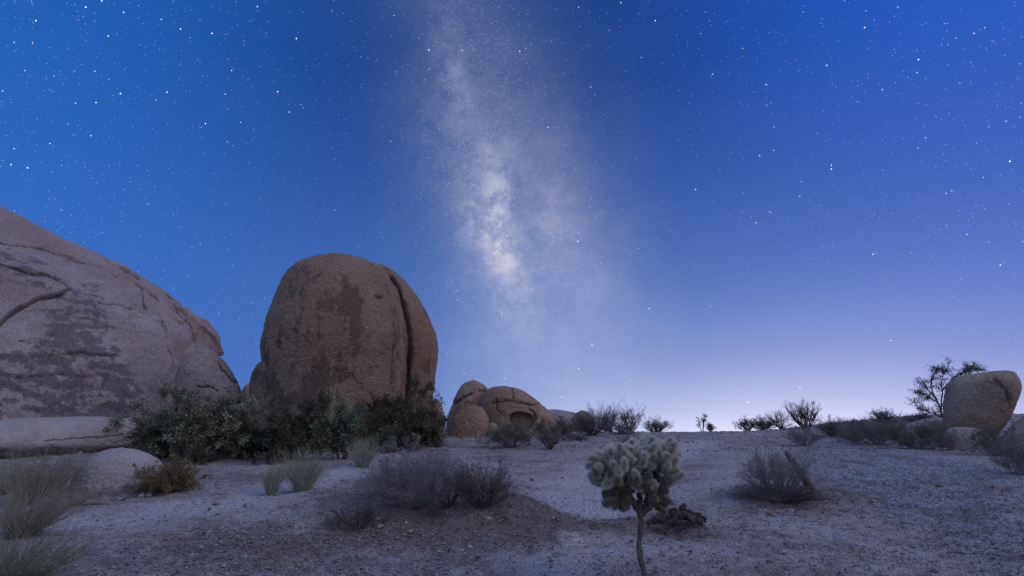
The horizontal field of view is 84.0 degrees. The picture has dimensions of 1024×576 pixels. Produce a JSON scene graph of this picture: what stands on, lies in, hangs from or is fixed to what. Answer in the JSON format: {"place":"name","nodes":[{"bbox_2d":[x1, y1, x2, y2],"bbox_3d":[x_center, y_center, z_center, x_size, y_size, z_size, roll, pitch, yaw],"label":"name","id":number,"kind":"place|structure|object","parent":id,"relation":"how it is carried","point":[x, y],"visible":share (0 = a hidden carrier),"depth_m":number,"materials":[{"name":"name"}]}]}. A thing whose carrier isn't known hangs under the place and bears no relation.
{"place":"outdoors","nodes":[
{"label":"outdoors","id":0,"kind":"place"},
{"bbox_2d":[0,413,1023,575],"bbox_3d":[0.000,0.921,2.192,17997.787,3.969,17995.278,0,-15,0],"label":"ground","id":1,"kind":"structure","parent":0,"point":[721,460],"depth_m":8.91,"materials":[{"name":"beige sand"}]},
{"bbox_2d":[0,444,55,494],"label":"grass clump","id":2,"kind":"object","parent":1,"relation":"on","point":[3,492],"visible":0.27,"depth_m":12.14,"materials":[{"name":"plant"}]},
{"bbox_2d":[0,465,103,538],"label":"grass clump","id":3,"kind":"object","parent":1,"relation":"on","point":[20,521],"visible":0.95,"depth_m":8.26,"materials":[{"name":"plant"}]},
{"bbox_2d":[0,431,105,504],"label":"grass clump","id":4,"kind":"object","parent":1,"relation":"on","point":[32,479],"visible":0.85,"depth_m":11.17,"materials":[{"name":"plant"}]},
{"bbox_2d":[0,500,122,575],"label":"grass clump","id":5,"kind":"object","parent":1,"relation":"on","point":[25,569],"visible":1,"depth_m":5.84,"materials":[{"name":"plant"}]},
{"bbox_2d":[0,416,138,458],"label":"rock ledge","id":6,"kind":"object","parent":1,"relation":"on","point":[71,433],"visible":0.59,"depth_m":18.59,"materials":[{"name":"grey stone"}]},
{"bbox_2d":[53,481,101,507],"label":"grass clump","id":7,"kind":"object","parent":1,"relation":"on","point":[84,499],"visible":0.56,"depth_m":10.91,"materials":[{"name":"plant"}]},
{"bbox_2d":[0,206,223,419],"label":"dome rock","id":8,"kind":"object","parent":1,"relation":"on","point":[85,331],"visible":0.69,"depth_m":25.11,"materials":[{"name":"stone"}]},
{"bbox_2d":[67,447,161,499],"bbox_3d":[-8.384,4.145,12.332,1.938,1.332,1.494,10,-18,-34],"label":"boulder","id":9,"kind":"object","parent":1,"relation":"on","point":[112,478],"visible":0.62,"depth_m":11.78,"materials":[{"name":"grey stone"}]},
{"bbox_2d":[126,417,205,457],"bbox_3d":[-11.298,4.938,18.584,2.576,1.462,2.079,-13,-20,39],"label":"scrub oak","id":10,"kind":"object","parent":1,"relation":"on","point":[146,439],"visible":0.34,"depth_m":18.04,"materials":[{"name":"green plant"}]},
{"bbox_2d":[123,452,212,497],"bbox_3d":[-7.190,3.930,12.006,1.646,0.948,1.325,11,-18,-35],"label":"golden bush","id":11,"kind":"object","parent":1,"relation":"on","point":[167,478],"visible":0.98,"depth_m":11.77,"materials":[{"name":"golden-brown dry leaves"},{"name":"twigs"}]},
{"bbox_2d":[102,376,265,460],"bbox_3d":[-10.400,4.295,18.399,4.597,2.647,4.720,11,-18,-34],"label":"scrub oak","id":12,"kind":"object","parent":1,"relation":"on","point":[193,427],"visible":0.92,"depth_m":17.89,"materials":[{"name":"green plant"}]},
{"bbox_2d":[169,441,222,464],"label":"dry bush","id":13,"kind":"object","parent":1,"relation":"on","point":[198,457],"visible":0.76,"depth_m":17.27,"materials":[{"name":"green plant"}]},
{"bbox_2d":[171,348,244,447],"bbox_3d":[-12.098,4.412,22.956,2.822,3.942,2.090,6,-16,-20],"label":"boulder","id":14,"kind":"object","parent":1,"relation":"on","point":[209,372],"visible":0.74,"depth_m":22.29,"materials":[{"name":"stone"}]},
{"bbox_2d":[241,383,250,428],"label":"boulder","id":15,"kind":"object","parent":1,"relation":"on","point":[246,387],"visible":0.16,"depth_m":31.84,"materials":[{"name":"beige stone"}]},
{"bbox_2d":[228,413,272,459],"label":"scrub oak","id":16,"kind":"object","parent":1,"relation":"on","point":[254,446],"visible":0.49,"depth_m":18.40,"materials":[{"name":"green plant"}]},
{"bbox_2d":[256,460,289,495],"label":"rabbitbrush","id":17,"kind":"object","parent":1,"relation":"on","point":[272,489],"visible":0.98,"depth_m":11.81,"materials":[{"name":"plant"}]},
{"bbox_2d":[240,385,343,464],"bbox_3d":[-6.797,4.364,18.175,3.032,2.571,2.550,0,-15,0],"label":"scrub oak","id":18,"kind":"object","parent":1,"relation":"on","point":[280,433],"visible":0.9,"depth_m":18.00,"materials":[{"name":"green plant"}]},
{"bbox_2d":[272,437,337,492],"bbox_3d":[-4.512,3.748,12.217,1.591,1.212,1.323,0,-15,0],"label":"rabbitbrush","id":19,"kind":"object","parent":1,"relation":"on","point":[299,483],"visible":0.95,"depth_m":12.10,"materials":[{"name":"plant"}]},
{"bbox_2d":[308,390,367,459],"bbox_3d":[-5.582,4.394,18.373,1.804,2.249,1.402,0,-15,0],"label":"scrub oak","id":20,"kind":"object","parent":1,"relation":"on","point":[345,422],"visible":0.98,"depth_m":18.15,"materials":[{"name":"dark green leaves"},{"name":"bark"}]},
{"bbox_2d":[249,253,437,451],"bbox_3d":[-7.287,3.180,25.960,7.102,10.338,8.226,0,-15,0],"label":"egg boulder","id":21,"kind":"object","parent":1,"relation":"on","point":[353,329],"visible":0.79,"depth_m":22.82,"materials":[{"name":"brown stone"}]},
{"bbox_2d":[319,496,393,532],"bbox_3d":[-2.265,3.350,8.477,1.141,0.488,0.995,0,-15,0],"label":"twiggy bush","id":22,"kind":"object","parent":1,"relation":"on","point":[367,515],"visible":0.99,"depth_m":8.38,"materials":[{"name":"plant"}]},
{"bbox_2d":[342,428,389,467],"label":"rabbitbrush","id":23,"kind":"object","parent":1,"relation":"on","point":[360,455],"visible":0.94,"depth_m":16.59,"materials":[{"name":"plant"}]},
{"bbox_2d":[374,523,383,528],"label":"stone","id":24,"kind":"object","parent":1,"relation":"on","point":[376,526],"visible":0.9,"depth_m":8.35,"materials":[{"name":"beige stone"}]},
{"bbox_2d":[356,419,420,451],"bbox_3d":[-4.485,5.505,21.079,2.270,1.301,1.820,0,-15,0],"label":"scrub oak","id":25,"kind":"object","parent":1,"relation":"on","point":[382,437],"visible":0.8,"depth_m":20.79,"materials":[{"name":"green plant"}]},
{"bbox_2d":[355,372,436,445],"bbox_3d":[-4.944,4.766,22.611,4.007,3.473,3.758,6,-16,-21],"label":"scrub oak","id":26,"kind":"object","parent":1,"relation":"on","point":[395,407],"visible":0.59,"depth_m":21.65,"materials":[{"name":"green plant"}]},
{"bbox_2d":[350,435,468,509],"bbox_3d":[-1.653,3.053,9.501,2.054,1.188,1.622,0,-15,0],"label":"twiggy bush","id":27,"kind":"object","parent":1,"relation":"on","point":[400,485],"visible":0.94,"depth_m":9.20,"materials":[{"name":"grey plant"}]},
{"bbox_2d":[374,392,453,450],"bbox_3d":[-3.903,5.265,22.525,3.049,2.517,2.139,13,-20,-39],"label":"scrub oak","id":28,"kind":"object","parent":1,"relation":"on","point":[430,434],"visible":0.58,"depth_m":22.40,"materials":[{"name":"green plant"}]},
{"bbox_2d":[386,440,475,483],"bbox_3d":[-1.836,3.977,12.971,2.175,0.997,1.933,0,-15,0],"label":"twiggy bush","id":29,"kind":"object","parent":1,"relation":"on","point":[430,451],"visible":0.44,"depth_m":12.86,"materials":[{"name":"plant"}]},
{"bbox_2d":[433,399,445,436],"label":"boulder","id":30,"kind":"object","parent":1,"relation":"on","point":[440,408],"visible":0.21,"depth_m":28.40,"materials":[{"name":"brown stone"}]},
{"bbox_2d":[428,468,468,507],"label":"twiggy bush","id":31,"kind":"object","parent":1,"relation":"on","point":[448,499],"visible":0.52,"depth_m":9.27,"materials":[{"name":"plant"}]},
{"bbox_2d":[446,379,487,431],"bbox_3d":[-2.176,7.328,32.563,3.289,4.238,2.986,0,-15,0],"label":"boulder","id":32,"kind":"object","parent":1,"relation":"on","point":[470,393],"visible":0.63,"depth_m":32.15,"materials":[{"name":"beige stone"}]},
{"bbox_2d":[447,405,488,436],"bbox_3d":[-2.350,7.498,29.493,2.316,2.802,1.946,0,-15,0],"label":"boulder","id":33,"kind":"object","parent":1,"relation":"on","point":[467,421],"visible":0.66,"depth_m":28.89,"materials":[{"name":"beige stone"}]},
{"bbox_2d":[434,443,520,507],"bbox_3d":[-0.528,2.975,9.086,1.360,1.027,1.175,0,-15,0],"label":"twiggy bush","id":34,"kind":"object","parent":1,"relation":"on","point":[488,490],"visible":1,"depth_m":8.99,"materials":[{"name":"grey plant"}]},
{"bbox_2d":[489,422,499,431],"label":"boulder","id":35,"kind":"object","parent":1,"relation":"on","point":[493,425],"visible":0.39,"depth_m":29.71,"materials":[{"name":"beige stone"}]},
{"bbox_2d":[476,415,547,447],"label":"scrub bush","id":36,"kind":"object","parent":1,"relation":"on","point":[519,434],"visible":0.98,"depth_m":21.81,"materials":[{"name":"green plant"}]},
{"bbox_2d":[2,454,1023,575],"bbox_3d":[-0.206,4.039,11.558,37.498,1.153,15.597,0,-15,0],"label":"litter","id":37,"kind":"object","parent":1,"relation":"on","point":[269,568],"visible":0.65,"depth_m":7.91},
{"bbox_2d":[480,386,560,435],"bbox_3d":[0.639,7.500,31.623,4.889,4.050,3.957,0,-15,0],"label":"boulder","id":38,"kind":"object","parent":1,"relation":"on","point":[497,403],"visible":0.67,"depth_m":30.67,"materials":[{"name":"beige stone"}]},
{"bbox_2d":[535,426,566,448],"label":"scrub bush","id":39,"kind":"object","parent":1,"relation":"on","point":[552,439],"visible":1,"depth_m":20.86,"materials":[{"name":"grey plant"}]},
{"bbox_2d":[525,414,580,435],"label":"scrub bush","id":40,"kind":"object","parent":1,"relation":"on","point":[560,423],"visible":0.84,"depth_m":26.64,"materials":[{"name":"green plant"}]},
{"bbox_2d":[547,409,574,428],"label":"boulder","id":41,"kind":"object","parent":1,"relation":"on","point":[562,413],"visible":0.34,"depth_m":43.15,"materials":[{"name":"stone"}]},
{"bbox_2d":[561,429,593,440],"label":"scrub bush","id":42,"kind":"object","parent":1,"relation":"on","point":[572,436],"visible":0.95,"depth_m":25.14,"materials":[{"name":"grey plant"}]},
{"bbox_2d":[572,410,595,431],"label":"boulder","id":43,"kind":"object","parent":1,"relation":"on","point":[578,413],"visible":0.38,"depth_m":42.21,"materials":[{"name":"beige stone"}]},
{"bbox_2d":[555,402,619,435],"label":"scrub bush","id":44,"kind":"object","parent":1,"relation":"on","point":[587,426],"visible":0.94,"depth_m":28.55,"materials":[{"name":"green plant"}]},
{"bbox_2d":[586,401,622,430],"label":"scrub bush","id":45,"kind":"object","parent":1,"relation":"on","point":[615,416],"visible":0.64,"depth_m":35.58,"materials":[{"name":"plant"}]},
{"bbox_2d":[601,418,641,433],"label":"scrub bush","id":46,"kind":"object","parent":1,"relation":"on","point":[621,425],"visible":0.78,"depth_m":30.45,"materials":[{"name":"grey plant"}]},
{"bbox_2d":[614,433,629,442],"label":"scrub bush","id":47,"kind":"object","parent":1,"relation":"on","point":[624,440],"visible":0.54,"depth_m":22.55,"materials":[{"name":"grey plant"}]},
{"bbox_2d":[609,396,650,431],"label":"scrub bush","id":48,"kind":"object","parent":1,"relation":"on","point":[626,415],"visible":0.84,"depth_m":35.55,"materials":[{"name":"plant"}]},
{"bbox_2d":[584,432,686,575],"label":"cholla cactus","id":49,"kind":"object","parent":1,"relation":"on","point":[624,475],"visible":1,"depth_m":6.21,"materials":[{"name":"green plant"}]},
{"bbox_2d":[643,415,674,431],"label":"scrub bush","id":50,"kind":"object","parent":1,"relation":"on","point":[656,426],"visible":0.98,"depth_m":35.37,"materials":[{"name":"grey plant"}]},
{"bbox_2d":[644,514,707,535],"bbox_3d":[2.205,3.476,8.424,1.219,0.285,0.961,0,-15,0],"label":"dead brush","id":51,"kind":"object","parent":1,"relation":"on","point":[681,528],"visible":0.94,"depth_m":8.31,"materials":[{"name":"plant"}]},
{"bbox_2d":[647,503,705,525],"bbox_3d":[2.512,3.482,8.743,0.946,0.312,0.356,0,-15,0],"label":"fallen log","id":52,"kind":"object","parent":1,"relation":"on","point":[683,512],"visible":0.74,"depth_m":8.68,"materials":[{"name":"brown wood"}]},
{"bbox_2d":[696,413,707,430],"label":"skyline plant","id":53,"kind":"object","parent":1,"relation":"on","point":[703,420],"visible":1,"depth_m":35.49,"materials":[{"name":"grey plant"}]},
{"bbox_2d":[705,422,716,430],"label":"skyline plant","id":54,"kind":"object","parent":1,"relation":"on","point":[709,427],"visible":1,"depth_m":35.37,"materials":[{"name":"green plant"}]},
{"bbox_2d":[732,414,757,430],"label":"skyline plant","id":55,"kind":"object","parent":1,"relation":"on","point":[746,424],"visible":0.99,"depth_m":35.41,"materials":[{"name":"green plant"}]},
{"bbox_2d":[751,415,775,429],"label":"skyline plant","id":56,"kind":"object","parent":1,"relation":"on","point":[762,425],"visible":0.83,"depth_m":35.40,"materials":[{"name":"green plant"}]},
{"bbox_2d":[733,443,821,496],"bbox_3d":[5.141,3.464,10.852,1.638,1.098,1.453,0,-15,0],"label":"dry bush","id":57,"kind":"object","parent":1,"relation":"on","point":[779,477],"visible":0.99,"depth_m":10.84,"materials":[{"name":"grey plant"}]},
{"bbox_2d":[763,410,795,428],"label":"skyline plant","id":58,"kind":"object","parent":1,"relation":"on","point":[780,425],"visible":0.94,"depth_m":34.20,"materials":[{"name":"plant"}]},
{"bbox_2d":[715,478,859,503],"bbox_3d":[5.137,3.757,10.643,2.477,0.499,1.475,0,-15,0],"label":"dead brush","id":59,"kind":"object","parent":1,"relation":"on","point":[802,496],"visible":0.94,"depth_m":10.45,"materials":[{"name":"plant"}]},
{"bbox_2d":[785,451,814,489],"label":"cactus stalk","id":60,"kind":"object","parent":1,"relation":"on","point":[807,479],"visible":0.4,"depth_m":11.18,"materials":[{"name":"brown plant"}]},
{"bbox_2d":[782,396,822,428],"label":"skyline plant","id":61,"kind":"object","parent":1,"relation":"on","point":[801,415],"visible":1,"depth_m":32.80,"materials":[{"name":"plant"}]},
{"bbox_2d":[780,420,826,445],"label":"slope bush","id":62,"kind":"object","parent":1,"relation":"on","point":[804,438],"visible":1,"depth_m":22.93,"materials":[{"name":"grey plant"}]},
{"bbox_2d":[814,414,861,435],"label":"skyline plant","id":63,"kind":"object","parent":1,"relation":"on","point":[829,426],"visible":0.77,"depth_m":27.77,"materials":[{"name":"grey plant"}]},
{"bbox_2d":[833,418,876,441],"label":"slope bush","id":64,"kind":"object","parent":1,"relation":"on","point":[842,428],"visible":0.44,"depth_m":25.43,"materials":[{"name":"grey plant"}]},
{"bbox_2d":[846,418,871,428],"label":"skyline plant","id":65,"kind":"object","parent":1,"relation":"on","point":[853,419],"visible":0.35,"depth_m":29.87,"materials":[{"name":"grey plant"}]},
{"bbox_2d":[828,412,902,444],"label":"slope bush","id":66,"kind":"object","parent":1,"relation":"on","point":[865,433],"visible":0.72,"depth_m":23.45,"materials":[{"name":"green plant"}]},
{"bbox_2d":[866,406,901,422],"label":"skyline plant","id":67,"kind":"object","parent":1,"relation":"on","point":[887,414],"visible":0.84,"depth_m":31.52,"materials":[{"name":"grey plant"}]},
{"bbox_2d":[875,414,917,436],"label":"slope bush","id":68,"kind":"object","parent":1,"relation":"on","point":[895,423],"visible":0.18,"depth_m":26.26,"materials":[{"name":"green plant"}]},
{"bbox_2d":[896,410,930,420],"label":"skyline plant","id":69,"kind":"object","parent":1,"relation":"on","point":[915,416],"visible":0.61,"depth_m":31.07,"materials":[{"name":"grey plant"}]},
{"bbox_2d":[890,418,942,440],"bbox_3d":[17.988,6.469,25.096,2.808,1.403,1.371,-10,-18,33],"label":"rock slab","id":70,"kind":"object","parent":1,"relation":"on","point":[929,419],"visible":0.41,"depth_m":24.77,"materials":[{"name":"grey stone"}]},
{"bbox_2d":[873,413,960,448],"bbox_3d":[14.914,5.380,21.157,2.486,1.379,2.486,9,-17,-30],"label":"slope bush","id":71,"kind":"object","parent":1,"relation":"on","point":[923,432],"visible":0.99,"depth_m":20.98,"materials":[{"name":"grey plant"}]},
{"bbox_2d":[905,355,988,419],"bbox_3d":[20.270,5.082,26.078,5.071,3.902,1.593,2,-15,-6],"label":"desert tree","id":72,"kind":"object","parent":1,"relation":"on","point":[968,369],"visible":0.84,"depth_m":26.12,"materials":[{"name":"green plant"}]},
{"bbox_2d":[955,548,965,553],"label":"stone","id":73,"kind":"object","parent":1,"relation":"on","point":[960,550],"visible":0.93,"depth_m":7.33,"materials":[{"name":"beige stone"}]},
{"bbox_2d":[937,427,998,451],"bbox_3d":[16.877,5.938,21.242,1.962,1.458,1.870,0,-15,0],"label":"boulder","id":74,"kind":"object","parent":1,"relation":"on","point":[961,445],"visible":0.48,"depth_m":20.83,"materials":[{"name":"grey stone"}]},
{"bbox_2d":[942,370,1021,439],"bbox_3d":[18.706,5.027,22.661,2.822,3.369,2.033,-12,-19,38],"label":"boulder","id":75,"kind":"object","parent":1,"relation":"on","point":[983,398],"visible":0.81,"depth_m":22.05,"materials":[{"name":"stone"}]},
{"bbox_2d":[954,419,1023,455],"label":"slope bush","id":76,"kind":"object","parent":1,"relation":"on","point":[987,443],"visible":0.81,"depth_m":18.97,"materials":[{"name":"green plant"}]},
{"bbox_2d":[979,425,1023,474],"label":"slope bush","id":77,"kind":"object","parent":1,"relation":"on","point":[1017,460],"visible":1,"depth_m":15.07,"materials":[{"name":"grey plant"}]},
{"bbox_2d":[998,416,1023,449],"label":"boulder","id":78,"kind":"object","parent":1,"relation":"on","point":[1019,425],"visible":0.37,"depth_m":21.13,"materials":[{"name":"stone"}]},
{"bbox_2d":[0,0,1023,431],"label":"sky","id":79,"kind":"structure","parent":0,"point":[726,211],"materials":[{"name":"blue"}]}
]}

